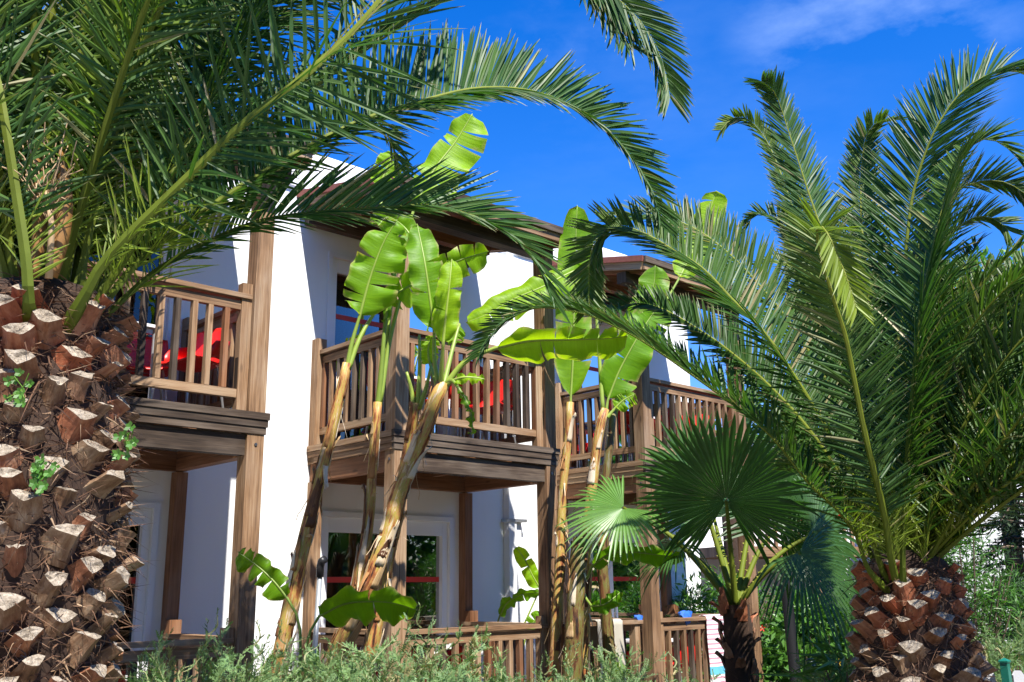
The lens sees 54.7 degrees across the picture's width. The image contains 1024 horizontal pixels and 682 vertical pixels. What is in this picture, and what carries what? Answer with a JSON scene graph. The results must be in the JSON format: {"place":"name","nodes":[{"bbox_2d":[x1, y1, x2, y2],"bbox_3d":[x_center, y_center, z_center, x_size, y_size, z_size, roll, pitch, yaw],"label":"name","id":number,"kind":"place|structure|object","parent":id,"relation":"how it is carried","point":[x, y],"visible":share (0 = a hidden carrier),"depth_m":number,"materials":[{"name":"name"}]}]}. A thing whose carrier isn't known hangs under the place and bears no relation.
{"place":"outdoors","nodes":[
{"label":"outdoors","id":0,"kind":"place"},
{"bbox_2d":[118,670,124,681],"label":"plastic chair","id":1,"kind":"object","parent":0,"point":[123,673],"visible":0.09,"depth_m":7.22,"materials":[{"name":"plastic"}]},
{"bbox_2d":[376,649,426,681],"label":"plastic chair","id":2,"kind":"object","parent":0,"point":[413,662],"visible":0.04,"depth_m":8.94,"materials":[{"name":"plastic"}]},
{"bbox_2d":[21,0,1023,429],"label":"sky","id":3,"kind":"structure","parent":0,"point":[840,60],"materials":[{"name":"blue"}]},
{"bbox_2d":[594,416,654,464],"bbox_3d":[1.573,1.387,12.931,0.700,0.725,0.700,13,-19,-43],"label":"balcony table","id":4,"kind":"object","parent":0,"point":[628,441],"visible":0.02,"depth_m":13.37,"materials":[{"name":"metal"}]},
{"bbox_2d":[626,634,666,680],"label":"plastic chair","id":5,"kind":"object","parent":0,"point":[627,654],"visible":0.04,"depth_m":11.29,"materials":[{"name":"plastic"}]},
{"bbox_2d":[672,632,695,681],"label":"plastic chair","id":6,"kind":"object","parent":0,"point":[687,652],"visible":0.12,"depth_m":11.59,"materials":[{"name":"plastic"}]},
{"label":"ground","id":7,"kind":"structure","parent":0,"visible":0},
{"bbox_2d":[117,642,214,681],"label":"juniper","id":8,"kind":"object","parent":7,"relation":"on","point":[172,675],"visible":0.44,"depth_m":5.34,"materials":[{"name":"green plant"}]},
{"bbox_2d":[121,607,352,681],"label":"juniper","id":9,"kind":"object","parent":7,"relation":"on","point":[223,661],"visible":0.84,"depth_m":5.09,"materials":[{"name":"green plant"}]},
{"bbox_2d":[235,547,301,681],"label":"banana sucker","id":10,"kind":"object","parent":7,"relation":"on","point":[275,590],"visible":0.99,"depth_m":6.81,"materials":[{"name":"green plant"}]},
{"bbox_2d":[210,658,380,681],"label":"juniper","id":11,"kind":"object","parent":7,"relation":"on","point":[252,673],"visible":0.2,"depth_m":5.32,"materials":[{"name":"green plant"}]},
{"bbox_2d":[233,618,452,681],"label":"juniper","id":12,"kind":"object","parent":7,"relation":"on","point":[354,677],"visible":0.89,"depth_m":4.88,"materials":[{"name":"green plant"}]},
{"bbox_2d":[0,0,694,681],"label":"date palm","id":13,"kind":"object","parent":7,"relation":"on","point":[92,108],"visible":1,"depth_m":4.41,"materials":[{"name":"green plant"}]},
{"bbox_2d":[3,368,33,406],"bbox_3d":[-2.024,0.195,4.065,0.125,0.169,0.072,-1,-14,0],"label":"weed","id":14,"kind":"object","parent":13,"relation":"on","point":[19,392],"visible":1,"depth_m":4.06,"materials":[{"name":"green plant"}]},
{"bbox_2d":[29,453,59,494],"bbox_3d":[-1.865,0.529,3.942,0.105,0.165,0.077,-11,-17,35],"label":"weed","id":15,"kind":"object","parent":13,"relation":"on","point":[38,474],"visible":1,"depth_m":3.94,"materials":[{"name":"green plant"}]},
{"bbox_2d":[111,421,138,460],"bbox_3d":[-1.607,0.412,4.102,0.115,0.166,0.083,-14,-19,43],"label":"weed","id":16,"kind":"object","parent":13,"relation":"attached to","point":[133,441],"visible":1,"depth_m":4.10,"materials":[{"name":"green plant"}]},
{"bbox_2d":[303,585,417,675],"bbox_3d":[-1.000,2.407,6.457,0.765,1.584,0.273,-1,-14,0],"label":"banana sucker","id":17,"kind":"object","parent":7,"relation":"on","point":[342,607],"visible":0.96,"depth_m":6.61,"materials":[{"name":"green plant"}]},
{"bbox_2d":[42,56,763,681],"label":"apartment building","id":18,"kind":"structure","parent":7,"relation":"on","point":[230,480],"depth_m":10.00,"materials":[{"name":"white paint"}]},
{"bbox_2d":[88,202,180,400],"bbox_3d":[-3.862,-0.321,8.777,1.750,2.145,0.138,12,-19,-42],"label":"sliding door","id":19,"kind":"structure","parent":18,"relation":"in","point":[135,298],"depth_m":9.26,"materials":[{"name":"blue glass"}]},
{"bbox_2d":[110,501,159,680],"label":"sliding door","id":20,"kind":"structure","parent":18,"relation":"in","point":[142,537],"depth_m":8.70,"materials":[{"name":"white plastic"}]},
{"bbox_2d":[133,321,154,398],"bbox_3d":[-3.380,0.232,8.085,0.700,0.725,0.700,-14,-19,43],"label":"balcony table","id":21,"kind":"object","parent":18,"relation":"on","point":[150,329],"visible":0.1,"depth_m":8.12,"materials":[{"name":"white"}]},
{"bbox_2d":[126,336,168,400],"bbox_3d":[-3.218,0.308,8.618,0.536,0.837,0.511,5,-15,-22],"label":"plastic chair","id":22,"kind":"object","parent":18,"relation":"on","point":[164,368],"visible":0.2,"depth_m":8.84,"materials":[{"name":"plastic"}]},
{"bbox_2d":[150,328,230,407],"bbox_3d":[-2.711,0.246,8.392,0.536,0.837,0.511,-8,-16,26],"label":"plastic chair","id":23,"kind":"object","parent":18,"relation":"on","point":[215,352],"visible":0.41,"depth_m":8.42,"materials":[{"name":"plastic"}]},
{"bbox_2d":[319,511,453,668],"bbox_3d":[-1.332,2.900,10.378,1.750,2.135,0.138,12,-19,-42],"label":"sliding door","id":24,"kind":"structure","parent":18,"relation":"in","point":[426,547],"depth_m":10.77,"materials":[{"name":"white plastic"}]},
{"bbox_2d":[324,251,453,439],"bbox_3d":[-1.363,0.218,11.048,1.750,2.145,0.138,12,-19,-42],"label":"sliding door","id":25,"kind":"structure","parent":18,"relation":"in","point":[341,319],"depth_m":10.76,"materials":[{"name":"blue glass"}]},
{"bbox_2d":[365,363,415,433],"bbox_3d":[-1.206,0.596,9.864,0.511,0.837,0.536,7,-16,-27],"label":"plastic chair","id":26,"kind":"object","parent":18,"relation":"on","point":[383,399],"visible":0.06,"depth_m":9.72,"materials":[{"name":"plastic"}]},
{"bbox_2d":[374,376,458,435],"bbox_3d":[-1.021,0.827,10.573,0.700,0.725,0.700,-14,-19,43],"label":"balcony table","id":27,"kind":"object","parent":18,"relation":"on","point":[415,385],"visible":0.02,"depth_m":10.53,"materials":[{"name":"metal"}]},
{"bbox_2d":[426,646,473,681],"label":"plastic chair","id":28,"kind":"object","parent":18,"relation":"on","point":[448,651],"visible":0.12,"depth_m":9.26,"materials":[{"name":"plastic"}]},
{"bbox_2d":[425,361,484,439],"bbox_3d":[-0.575,0.658,10.138,0.536,0.837,0.511,9,-17,-34],"label":"plastic chair","id":29,"kind":"object","parent":18,"relation":"on","point":[470,389],"visible":0.33,"depth_m":10.04,"materials":[{"name":"plastic"}]},
{"bbox_2d":[461,379,515,442],"bbox_3d":[-0.226,0.781,10.650,0.536,0.837,0.511,-8,-16,26],"label":"plastic chair","id":30,"kind":"object","parent":18,"relation":"on","point":[501,399],"visible":0.22,"depth_m":10.73,"materials":[{"name":"plastic"}]},
{"bbox_2d":[559,316,634,468],"bbox_3d":[1.239,0.779,13.413,1.750,2.145,0.138,12,-19,-42],"label":"sliding door","id":31,"kind":"structure","parent":18,"relation":"in","point":[592,378],"depth_m":13.27,"materials":[{"name":"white glass"}]},
{"bbox_2d":[568,523,640,680],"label":"sliding door","id":32,"kind":"structure","parent":18,"relation":"in","point":[617,572],"depth_m":12.98,"materials":[{"name":"white glass"}]},
{"bbox_2d":[603,399,632,461],"bbox_3d":[1.389,1.156,12.222,0.511,0.837,0.536,7,-16,-27],"label":"plastic chair","id":33,"kind":"object","parent":18,"relation":"on","point":[619,420],"visible":0.11,"depth_m":12.03,"materials":[{"name":"plastic"}]},
{"bbox_2d":[654,402,689,447],"bbox_3d":[2.019,1.217,12.496,0.536,0.837,0.511,9,-17,-34],"label":"plastic chair","id":34,"kind":"object","parent":18,"relation":"on","point":[669,421],"visible":0.07,"depth_m":12.35,"materials":[{"name":"plastic"}]},
{"bbox_2d":[678,610,691,625],"bbox_3d":[2.003,3.215,11.485,0.232,0.183,0.097,12,-19,-42],"label":"swimwear","id":35,"kind":"object","parent":18,"relation":"on","point":[684,613],"visible":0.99,"depth_m":11.45,"materials":[{"name":"blue fabric"}]},
{"bbox_2d":[698,614,725,681],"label":"beach towel","id":36,"kind":"object","parent":18,"relation":"hanging from","point":[716,664],"visible":0.3,"depth_m":11.64,"materials":[{"name":"fabric"}]},
{"bbox_2d":[274,602,570,681],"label":"juniper","id":37,"kind":"object","parent":7,"relation":"on","point":[465,667],"visible":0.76,"depth_m":5.31,"materials":[{"name":"green plant"}]},
{"bbox_2d":[436,664,498,681],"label":"juniper","id":38,"kind":"object","parent":7,"relation":"on","point":[486,680],"visible":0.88,"depth_m":5.16,"materials":[{"name":"green plant"}]},
{"bbox_2d":[497,546,538,644],"bbox_3d":[0.094,3.242,10.711,0.561,2.008,0.167,-1,-14,0],"label":"banana sucker","id":39,"kind":"object","parent":7,"relation":"on","point":[530,570],"visible":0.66,"depth_m":10.82,"materials":[{"name":"green plant"}]},
{"bbox_2d":[480,654,573,681],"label":"juniper","id":40,"kind":"object","parent":7,"relation":"on","point":[506,676],"visible":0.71,"depth_m":5.56,"materials":[{"name":"green plant"}]},
{"bbox_2d":[543,668,560,681],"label":"juniper","id":41,"kind":"object","parent":7,"relation":"on","point":[554,680],"visible":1,"depth_m":4.92,"materials":[{"name":"green plant"}]},
{"bbox_2d":[508,634,720,681],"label":"juniper","id":42,"kind":"object","parent":7,"relation":"on","point":[614,674],"visible":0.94,"depth_m":5.50,"materials":[{"name":"green plant"}]},
{"bbox_2d":[611,662,627,681],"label":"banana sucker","id":43,"kind":"object","parent":7,"relation":"on","point":[617,670],"visible":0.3,"depth_m":8.94,"materials":[{"name":"green plant"}]},
{"bbox_2d":[626,668,698,681],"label":"juniper","id":44,"kind":"object","parent":7,"relation":"on","point":[694,679],"visible":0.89,"depth_m":4.96,"materials":[{"name":"green plant"}]},
{"bbox_2d":[555,408,867,681],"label":"fan palm","id":45,"kind":"object","parent":7,"relation":"on","point":[764,491],"visible":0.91,"depth_m":8.80,"materials":[{"name":"green plant"}]},
{"bbox_2d":[661,564,789,681],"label":"oleander","id":46,"kind":"object","parent":7,"relation":"on","point":[710,595],"visible":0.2,"depth_m":13.32,"materials":[{"name":"green plant"}]},
{"bbox_2d":[714,386,765,576],"bbox_3d":[3.494,3.194,16.709,2.425,5.033,2.460,-1,-14,0],"label":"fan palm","id":47,"kind":"object","parent":7,"relation":"on","point":[735,545],"visible":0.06,"depth_m":16.57,"materials":[{"name":"green plant"}]},
{"bbox_2d":[462,38,1023,681],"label":"date palm","id":48,"kind":"object","parent":7,"relation":"on","point":[894,406],"visible":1,"depth_m":5.95,"materials":[{"name":"green plant"}]},
{"bbox_2d":[711,404,846,515],"bbox_3d":[7.405,4.668,26.642,5.289,6.904,4.957,-11,-17,36],"label":"broadleaf tree","id":49,"kind":"object","parent":7,"relation":"on","point":[754,425],"visible":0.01,"depth_m":27.03,"materials":[{"name":"green plant"}]},
{"bbox_2d":[779,557,801,681],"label":"lamp post","id":50,"kind":"object","parent":7,"relation":"on","point":[791,645],"visible":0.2,"depth_m":10.50,"materials":[{"name":"metal"}]},
{"bbox_2d":[699,516,882,645],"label":"neighbour building","id":51,"kind":"structure","parent":7,"relation":"on","point":[707,549],"depth_m":21.11,"materials":[{"name":"white paint"}]},
{"bbox_2d":[758,583,841,681],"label":"oleander","id":52,"kind":"object","parent":7,"relation":"on","point":[762,642],"visible":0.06,"depth_m":13.72,"materials":[{"name":"green plant"}]},
{"bbox_2d":[753,603,854,681],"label":"strap plant","id":53,"kind":"object","parent":7,"relation":"on","point":[833,668],"visible":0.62,"depth_m":7.88,"materials":[{"name":"green plant"}]},
{"bbox_2d":[759,584,856,681],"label":"oleander","id":54,"kind":"object","parent":7,"relation":"on","point":[778,636],"visible":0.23,"depth_m":12.26,"materials":[{"name":"green plant"}]},
{"bbox_2d":[805,658,817,681],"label":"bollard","id":55,"kind":"object","parent":7,"relation":"on","point":[807,659],"visible":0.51,"depth_m":9.48,"materials":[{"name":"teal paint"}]},
{"bbox_2d":[778,641,855,681],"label":"juniper","id":56,"kind":"object","parent":7,"relation":"on","point":[814,674],"visible":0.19,"depth_m":8.59,"materials":[{"name":"green plant"}]},
{"bbox_2d":[788,573,858,679],"bbox_3d":[4.715,4.042,13.353,2.445,1.920,1.841,-1,-14,0],"label":"oleander","id":57,"kind":"object","parent":7,"relation":"on","point":[847,596],"visible":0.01,"depth_m":13.49,"materials":[{"name":"green plant"}]},
{"bbox_2d":[942,523,1023,680],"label":"feathery shrub","id":58,"kind":"object","parent":7,"relation":"on","point":[995,609],"visible":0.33,"depth_m":9.97,"materials":[{"name":"green plant"}]},
{"bbox_2d":[945,244,1023,631],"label":"broadleaf tree","id":59,"kind":"object","parent":7,"relation":"on","point":[985,253],"depth_m":15.72,"materials":[{"name":"green plant"}]},
{"bbox_2d":[947,478,1023,669],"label":"white house","id":60,"kind":"structure","parent":7,"relation":"on","point":[993,535],"depth_m":19.24,"materials":[{"name":"white paint"}]},
{"bbox_2d":[953,388,1023,668],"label":"conifer","id":61,"kind":"object","parent":7,"relation":"on","point":[1011,539],"visible":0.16,"depth_m":11.82,"materials":[{"name":"green plant"}]},
{"bbox_2d":[967,563,1023,681],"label":"feathery shrub","id":62,"kind":"object","parent":7,"relation":"on","point":[1019,579],"visible":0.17,"depth_m":10.52,"materials":[{"name":"green plant"}]},
{"bbox_2d":[971,611,1023,681],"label":"juniper","id":63,"kind":"object","parent":7,"relation":"on","point":[1005,652],"visible":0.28,"depth_m":8.93,"materials":[{"name":"green plant"}]},
{"bbox_2d":[998,658,1011,681],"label":"fence post","id":64,"kind":"object","parent":7,"relation":"on","point":[1005,670],"visible":1,"depth_m":7.11,"materials":[{"name":"green paint"}]},
{"bbox_2d":[987,670,1023,681],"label":"picket fence","id":65,"kind":"object","parent":7,"relation":"on","point":[1017,675],"visible":0.29,"depth_m":7.20,"materials":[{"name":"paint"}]},
{"label":"path","id":66,"kind":"structure","parent":0,"visible":0},
{"bbox_2d":[311,556,327,680],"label":"water pipe","id":67,"kind":"object","parent":66,"relation":"on","point":[322,561],"visible":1,"depth_m":8.22,"materials":[{"name":"white plastic"}]},
{"bbox_2d":[268,151,488,676],"bbox_3d":[-1.069,0.887,7.652,1.814,5.242,0.423,1,-14,-7],"label":"banana plant","id":68,"kind":"object","parent":66,"relation":"on","point":[388,251],"visible":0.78,"depth_m":7.81,"materials":[{"name":"green plant"}]},
{"bbox_2d":[361,335,431,680],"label":"banana plant","id":69,"kind":"object","parent":66,"relation":"on","point":[375,630],"visible":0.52,"depth_m":7.59,"materials":[{"name":"brown plant"}]},
{"bbox_2d":[343,113,487,665],"bbox_3d":[-0.845,0.720,7.761,1.380,5.609,0.278,1,-14,-8],"label":"banana plant","id":70,"kind":"object","parent":66,"relation":"on","point":[462,158],"visible":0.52,"depth_m":7.99,"materials":[{"name":"green plant"}]},
{"bbox_2d":[312,224,627,680],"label":"banana plant","id":71,"kind":"object","parent":66,"relation":"on","point":[436,307],"visible":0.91,"depth_m":7.48,"materials":[{"name":"green plant"}]},
{"bbox_2d":[544,205,591,681],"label":"banana plant","id":72,"kind":"object","parent":66,"relation":"on","point":[572,374],"visible":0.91,"depth_m":10.04,"materials":[{"name":"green plant"}]},
{"bbox_2d":[466,263,671,681],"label":"banana plant","id":73,"kind":"object","parent":66,"relation":"on","point":[634,362],"visible":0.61,"depth_m":10.27,"materials":[{"name":"green plant"}]},
{"bbox_2d":[561,620,642,680],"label":"garden rail","id":74,"kind":"object","parent":66,"relation":"on","point":[635,631],"visible":0.45,"depth_m":10.77,"materials":[{"name":"brown wood"}]},
{"bbox_2d":[589,619,625,681],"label":"beige towel","id":75,"kind":"object","parent":74,"relation":"hanging from","point":[618,634],"visible":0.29,"depth_m":10.52,"materials":[{"name":"fabric"}]},
{"bbox_2d":[634,615,642,619],"bbox_3d":[1.400,3.074,10.937,0.152,0.102,0.059,12,-19,-42],"label":"swimwear","id":76,"kind":"object","parent":74,"relation":"attached to","point":[638,617],"visible":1,"depth_m":10.91,"materials":[{"name":"blue fabric"}]},
{"bbox_2d":[558,537,684,681],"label":"banana plant","id":77,"kind":"object","parent":66,"relation":"on","point":[578,578],"visible":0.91,"depth_m":9.29,"materials":[{"name":"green plant"}]},
{"bbox_2d":[597,191,727,679],"bbox_3d":[1.641,1.170,10.592,1.713,6.034,0.296,3,-14,-14],"label":"banana plant","id":78,"kind":"object","parent":66,"relation":"on","point":[649,277],"visible":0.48,"depth_m":10.43,"materials":[{"name":"green plant"}]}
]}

